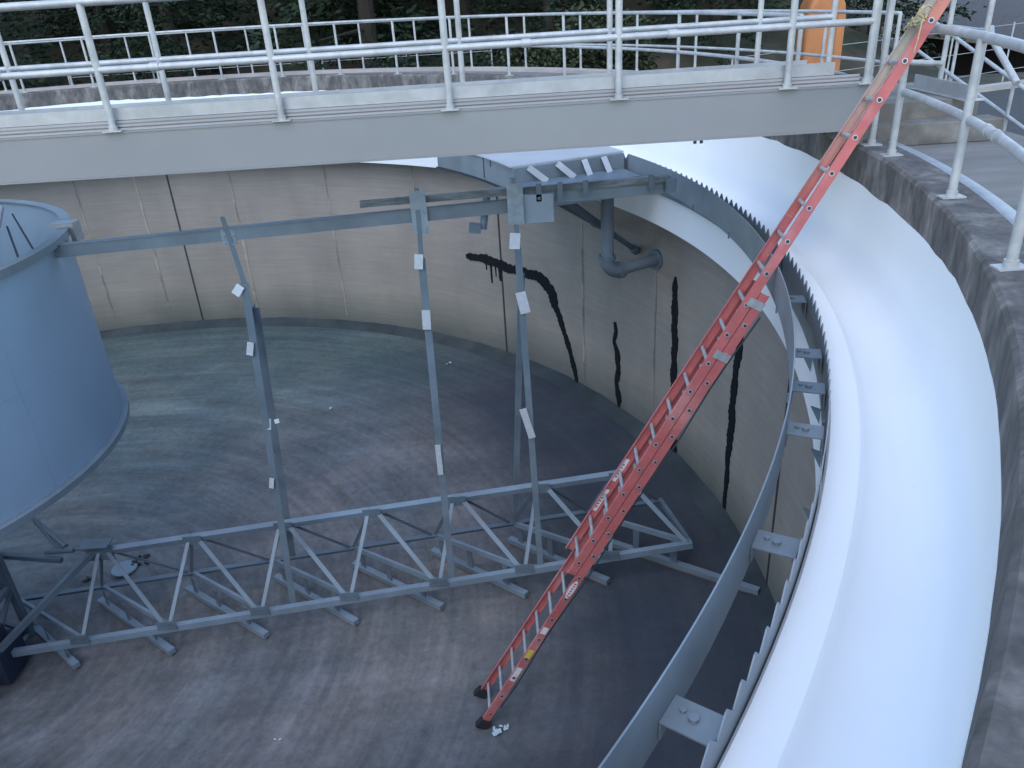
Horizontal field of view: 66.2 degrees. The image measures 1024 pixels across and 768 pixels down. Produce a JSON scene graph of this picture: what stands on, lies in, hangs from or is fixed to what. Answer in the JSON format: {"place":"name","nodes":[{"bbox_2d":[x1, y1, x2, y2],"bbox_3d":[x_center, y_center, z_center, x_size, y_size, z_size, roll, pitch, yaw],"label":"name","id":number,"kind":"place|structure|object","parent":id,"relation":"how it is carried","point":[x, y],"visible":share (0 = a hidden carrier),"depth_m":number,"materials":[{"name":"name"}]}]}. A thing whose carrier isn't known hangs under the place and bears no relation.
{"place":"outdoors","nodes":[
{"label":"outdoors","id":0,"kind":"place"},
{"bbox_2d":[111,554,149,576],"bbox_3d":[-6.251,2.988,12.914,0.618,0.059,0.400,-18,30,-26],"label":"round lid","id":1,"kind":"object","parent":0,"point":[129,566],"visible":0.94,"depth_m":12.89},
{"bbox_2d":[492,726,508,735],"bbox_3d":[-0.136,4.055,9.187,0.197,0.022,0.137,-4,27,0],"label":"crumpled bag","id":2,"kind":"object","parent":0,"point":[496,732],"visible":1,"depth_m":9.18,"materials":[{"name":"white plastic"}]},
{"bbox_2d":[0,0,1023,90],"bbox_3d":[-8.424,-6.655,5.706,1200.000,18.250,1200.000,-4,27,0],"label":"ground","id":3,"kind":"structure","parent":0,"point":[776,40],"depth_m":25.70,"materials":[{"name":"green plant"}]},
{"bbox_2d":[0,0,91,88],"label":"conifer tree","id":4,"kind":"object","parent":3,"relation":"on","point":[31,59],"visible":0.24,"depth_m":22.85,"materials":[{"name":"green plant"}]},
{"bbox_2d":[2,0,189,80],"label":"conifer tree","id":5,"kind":"object","parent":3,"relation":"on","point":[62,19],"visible":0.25,"depth_m":24.76,"materials":[{"name":"green plant"}]},
{"bbox_2d":[89,0,243,35],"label":"conifer tree","id":6,"kind":"object","parent":3,"relation":"on","point":[171,9],"visible":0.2,"depth_m":26.01,"materials":[{"name":"green plant"}]},
{"bbox_2d":[81,0,257,82],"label":"conifer tree","id":7,"kind":"object","parent":3,"relation":"on","point":[171,46],"visible":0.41,"depth_m":23.06,"materials":[{"name":"green plant"}]},
{"bbox_2d":[172,0,400,64],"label":"conifer tree","id":8,"kind":"object","parent":3,"relation":"on","point":[269,18],"visible":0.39,"depth_m":25.01,"materials":[{"name":"green plant"}]},
{"bbox_2d":[234,0,482,70],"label":"conifer tree","id":9,"kind":"object","parent":3,"relation":"on","point":[369,32],"visible":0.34,"depth_m":23.34,"materials":[{"name":"green plant"}]},
{"bbox_2d":[374,0,561,48],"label":"conifer tree","id":10,"kind":"object","parent":3,"relation":"on","point":[466,7],"visible":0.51,"depth_m":25.20,"materials":[{"name":"green plant"}]},
{"bbox_2d":[0,67,1023,767],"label":"settling tank","id":11,"kind":"object","parent":3,"relation":"on","point":[898,643],"visible":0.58,"depth_m":9.01,"materials":[{"name":"concrete"}]},
{"bbox_2d":[0,326,761,767],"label":"tank floor","id":12,"kind":"structure","parent":11,"relation":"in","point":[392,682],"depth_m":11.80,"materials":[{"name":"grey concrete"}]},
{"bbox_2d":[0,552,35,684],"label":"column","id":13,"kind":"structure","parent":12,"relation":"on","point":[11,666],"depth_m":11.11,"materials":[{"name":"metal"}]},
{"bbox_2d":[0,199,129,536],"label":"feedwell drum","id":14,"kind":"object","parent":13,"relation":"attached to","point":[64,409],"visible":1,"depth_m":8.77,"materials":[{"name":"paint"}]},
{"bbox_2d":[54,174,676,257],"bbox_3d":[-1.691,-1.917,8.982,7.125,0.590,0.362,-4,27,0],"label":"skimmer arm","id":15,"kind":"object","parent":14,"relation":"attached to","point":[517,206],"visible":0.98,"depth_m":8.90},
{"bbox_2d":[82,576,91,581],"bbox_3d":[-6.875,3.158,12.758,0.209,0.026,0.119,-26,34,-37],"label":"debris lump","id":16,"kind":"object","parent":12,"relation":"on","point":[87,579],"visible":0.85,"depth_m":12.73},
{"bbox_2d":[0,470,759,670],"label":"scraper arm","id":17,"kind":"object","parent":12,"relation":"on","point":[97,550],"visible":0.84,"depth_m":11.14},
{"bbox_2d":[220,216,295,603],"bbox_3d":[-3.219,0.403,10.390,0.424,5.486,1.136,-9,27,-11],"label":"support post","id":18,"kind":"object","parent":17,"relation":"on","point":[256,349],"visible":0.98,"depth_m":10.00,"materials":[{"name":"metal"}]},
{"bbox_2d":[414,187,454,577],"bbox_3d":[-0.964,0.281,9.906,0.132,5.444,0.277,5,28,17],"label":"support post","id":19,"kind":"object","parent":17,"relation":"on","point":[419,262],"visible":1,"depth_m":9.78,"materials":[{"name":"metal"}]},
{"bbox_2d":[509,177,542,564],"bbox_3d":[0.072,-0.077,10.285,0.207,5.364,1.175,-9,27,-10],"label":"support post","id":20,"kind":"object","parent":17,"relation":"on","point":[522,353],"visible":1,"depth_m":10.03,"materials":[{"name":"metal"}]},
{"bbox_2d":[474,0,950,729],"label":"extension ladder","id":21,"kind":"object","parent":12,"relation":"on","point":[708,360],"visible":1,"depth_m":7.49,"materials":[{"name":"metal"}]},
{"bbox_2d":[500,317,760,707],"bbox_3d":[1.046,1.588,8.103,2.641,4.724,0.016,-4,27,0],"label":"ladder rail","id":22,"kind":"object","parent":21,"relation":"attached to","point":[734,353],"visible":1,"depth_m":7.89,"materials":[{"name":"red metal"}]},
{"bbox_2d":[904,5,933,52],"bbox_3d":[3.193,-2.808,6.178,0.124,0.327,0.546,3,28,13],"label":"rope tie","id":23,"kind":"object","parent":21,"relation":"attached to","point":[920,14],"visible":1,"depth_m":6.00,"materials":[{"name":"beige fabric"}]},
{"bbox_2d":[3,11,803,92],"bbox_3d":[-8.356,-4.989,13.136,23.252,1.096,11.497,-4,27,0],"label":"handrail","id":24,"kind":"object","parent":11,"relation":"on","point":[736,56],"visible":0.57,"depth_m":14.43,"materials":[{"name":"grey metal"}]},
{"bbox_2d":[2,9,902,90],"bbox_3d":[-8.384,-5.563,14.389,26.043,1.053,11.662,-4,27,0],"label":"handrail","id":25,"kind":"object","parent":11,"relation":"on","point":[822,55],"visible":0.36,"depth_m":14.39,"materials":[{"name":"grey metal"}]},
{"bbox_2d":[436,146,640,206],"bbox_3d":[0.310,-3.483,12.413,1.954,0.540,3.762,-17,30,-24],"label":"scum box","id":26,"kind":"object","parent":11,"relation":"attached to","point":[533,168],"visible":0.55,"depth_m":11.55,"materials":[{"name":"metal"}]},
{"bbox_2d":[559,205,595,227],"bbox_3d":[1.012,-2.803,12.819,0.130,1.279,2.820,6,28,19],"label":"wall brace","id":27,"kind":"object","parent":11,"relation":"attached to","point":[564,207],"depth_m":12.71,"materials":[{"name":"metal"}]},
{"bbox_2d":[170,71,1023,210],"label":"walkway","id":28,"kind":"structure","parent":11,"relation":"on","point":[997,170],"depth_m":7.08,"materials":[{"name":"painted steel"}]},
{"bbox_2d":[819,82,1003,145],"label":"concrete steps","id":29,"kind":"structure","parent":28,"relation":"on","point":[922,124],"depth_m":7.80,"materials":[{"name":"grey concrete"}]},
{"bbox_2d":[0,60,869,184],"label":"access bridge","id":30,"kind":"structure","parent":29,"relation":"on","point":[696,104],"depth_m":7.26,"materials":[{"name":"paint"}]},
{"bbox_2d":[0,0,838,109],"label":"handrail","id":31,"kind":"object","parent":30,"relation":"on","point":[458,39],"visible":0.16,"depth_m":7.88,"materials":[{"name":"grey metal"}]},
{"bbox_2d":[0,0,880,132],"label":"handrail","id":32,"kind":"object","parent":30,"relation":"on","point":[445,48],"visible":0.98,"depth_m":6.95,"materials":[{"name":"grey metal"}]},
{"bbox_2d":[910,74,967,100],"bbox_3d":[4.434,-3.087,8.164,0.050,0.145,1.120,-4,27,0],"label":"toe plate","id":33,"kind":"object","parent":29,"relation":"attached to","point":[946,88],"visible":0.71,"depth_m":8.15,"materials":[{"name":"metal"}]},
{"bbox_2d":[938,0,995,100],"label":"handrail","id":34,"kind":"object","parent":29,"relation":"on","point":[989,15],"visible":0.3,"depth_m":8.16,"materials":[{"name":"grey metal"}]},
{"bbox_2d":[990,25,1020,85],"bbox_3d":[4.864,-3.261,7.782,0.074,0.514,0.683,-4,27,0],"label":"rail brace","id":35,"kind":"object","parent":34,"relation":"attached to","point":[1007,66],"visible":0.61,"depth_m":7.72,"materials":[{"name":"grey metal"}]},
{"bbox_2d":[917,21,1023,130],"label":"stair rail","id":36,"kind":"object","parent":29,"relation":"on","point":[1006,115],"visible":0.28,"depth_m":9.82,"materials":[{"name":"grey metal"}]},
{"bbox_2d":[896,142,1016,224],"bbox_3d":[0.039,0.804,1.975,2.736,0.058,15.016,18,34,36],"label":"toe strip","id":37,"kind":"object","parent":28,"relation":"on","point":[1005,210],"visible":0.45,"depth_m":6.00,"materials":[{"name":"metal"}]},
{"bbox_2d":[565,203,640,254],"bbox_3d":[1.342,-2.516,12.315,0.150,1.589,2.257,20,35,38],"label":"wall brace","id":38,"kind":"object","parent":11,"relation":"attached to","point":[634,249],"depth_m":12.21,"materials":[{"name":"metal"}]},
{"bbox_2d":[599,198,662,278],"bbox_3d":[1.844,-2.416,12.363,1.234,1.550,0.340,-20,31,-29],"label":"drain pipe","id":39,"kind":"object","parent":11,"relation":"attached to","point":[611,267],"visible":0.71,"depth_m":12.26,"materials":[{"name":"metal"}]},
{"bbox_2d":[624,155,830,767],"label":"weir plate","id":40,"kind":"object","parent":11,"relation":"attached to","point":[810,324],"visible":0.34,"depth_m":4.61,"materials":[{"name":"metal"}]},
{"bbox_2d":[598,154,824,767],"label":"scum baffle","id":41,"kind":"object","parent":40,"relation":"attached to","point":[666,704],"visible":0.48,"depth_m":3.70,"materials":[{"name":"metal"}]},
{"bbox_2d":[860,0,942,145],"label":"handrail","id":42,"kind":"object","parent":11,"relation":"on","point":[888,23],"visible":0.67,"depth_m":7.17,"materials":[{"name":"grey metal"}]},
{"bbox_2d":[879,23,1023,271],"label":"handrail","id":43,"kind":"object","parent":11,"relation":"on","point":[1000,138],"visible":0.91,"depth_m":5.36,"materials":[{"name":"white metal"}]},
{"bbox_2d":[482,25,586,67],"bbox_3d":[0.669,-8.563,21.489,2.946,2.206,2.300,-4,27,0],"label":"shrub","id":44,"kind":"object","parent":3,"relation":"on","point":[545,57],"visible":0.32,"depth_m":21.00,"materials":[{"name":"green plant"}]},
{"bbox_2d":[67,22,1022,84],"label":"wire fence","id":45,"kind":"object","parent":3,"relation":"on","point":[950,55],"visible":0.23,"depth_m":20.43,"materials":[{"name":"grey metal"}]},
{"bbox_2d":[455,0,635,68],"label":"conifer tree","id":46,"kind":"object","parent":3,"relation":"on","point":[548,22],"visible":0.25,"depth_m":23.82,"materials":[{"name":"green plant"}]},
{"bbox_2d":[549,0,659,70],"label":"shrub","id":47,"kind":"object","parent":3,"relation":"on","point":[591,60],"visible":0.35,"depth_m":21.48,"materials":[{"name":"green plant"}]},
{"bbox_2d":[564,0,697,20],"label":"conifer tree","id":48,"kind":"object","parent":3,"relation":"on","point":[665,4],"visible":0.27,"depth_m":25.09,"materials":[{"name":"green plant"}]},
{"bbox_2d":[637,0,799,65],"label":"conifer tree","id":49,"kind":"object","parent":3,"relation":"on","point":[718,5],"visible":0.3,"depth_m":24.10,"materials":[{"name":"green plant"}]},
{"bbox_2d":[794,0,845,70],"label":"orange cover","id":50,"kind":"object","parent":3,"relation":"on","point":[812,38],"visible":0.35,"depth_m":15.16,"materials":[{"name":"plastic"}]},
{"bbox_2d":[846,0,892,36],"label":"conifer tree","id":51,"kind":"object","parent":3,"relation":"on","point":[854,2],"visible":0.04,"depth_m":47.94,"materials":[{"name":"green plant"}]},
{"bbox_2d":[847,0,918,16],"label":"conifer tree","id":52,"kind":"object","parent":3,"relation":"on","point":[860,2],"visible":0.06,"depth_m":29.96,"materials":[{"name":"green plant"}]},
{"bbox_2d":[845,0,986,58],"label":"conifer tree","id":53,"kind":"object","parent":3,"relation":"on","point":[963,13],"visible":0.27,"depth_m":25.75,"materials":[{"name":"green plant"}]},
{"bbox_2d":[881,0,1023,75],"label":"trees","id":54,"kind":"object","parent":3,"relation":"on","point":[1006,12],"depth_m":33.81,"materials":[{"name":"green plant"}]},
{"bbox_2d":[976,88,1023,135],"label":"road","id":55,"kind":"structure","parent":0,"point":[999,98],"depth_m":17.68,"materials":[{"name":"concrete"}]},
{"bbox_2d":[978,79,1023,92],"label":"kerb","id":56,"kind":"structure","parent":55,"relation":"on","point":[995,86],"depth_m":19.81,"materials":[{"name":"concrete"}]}
]}

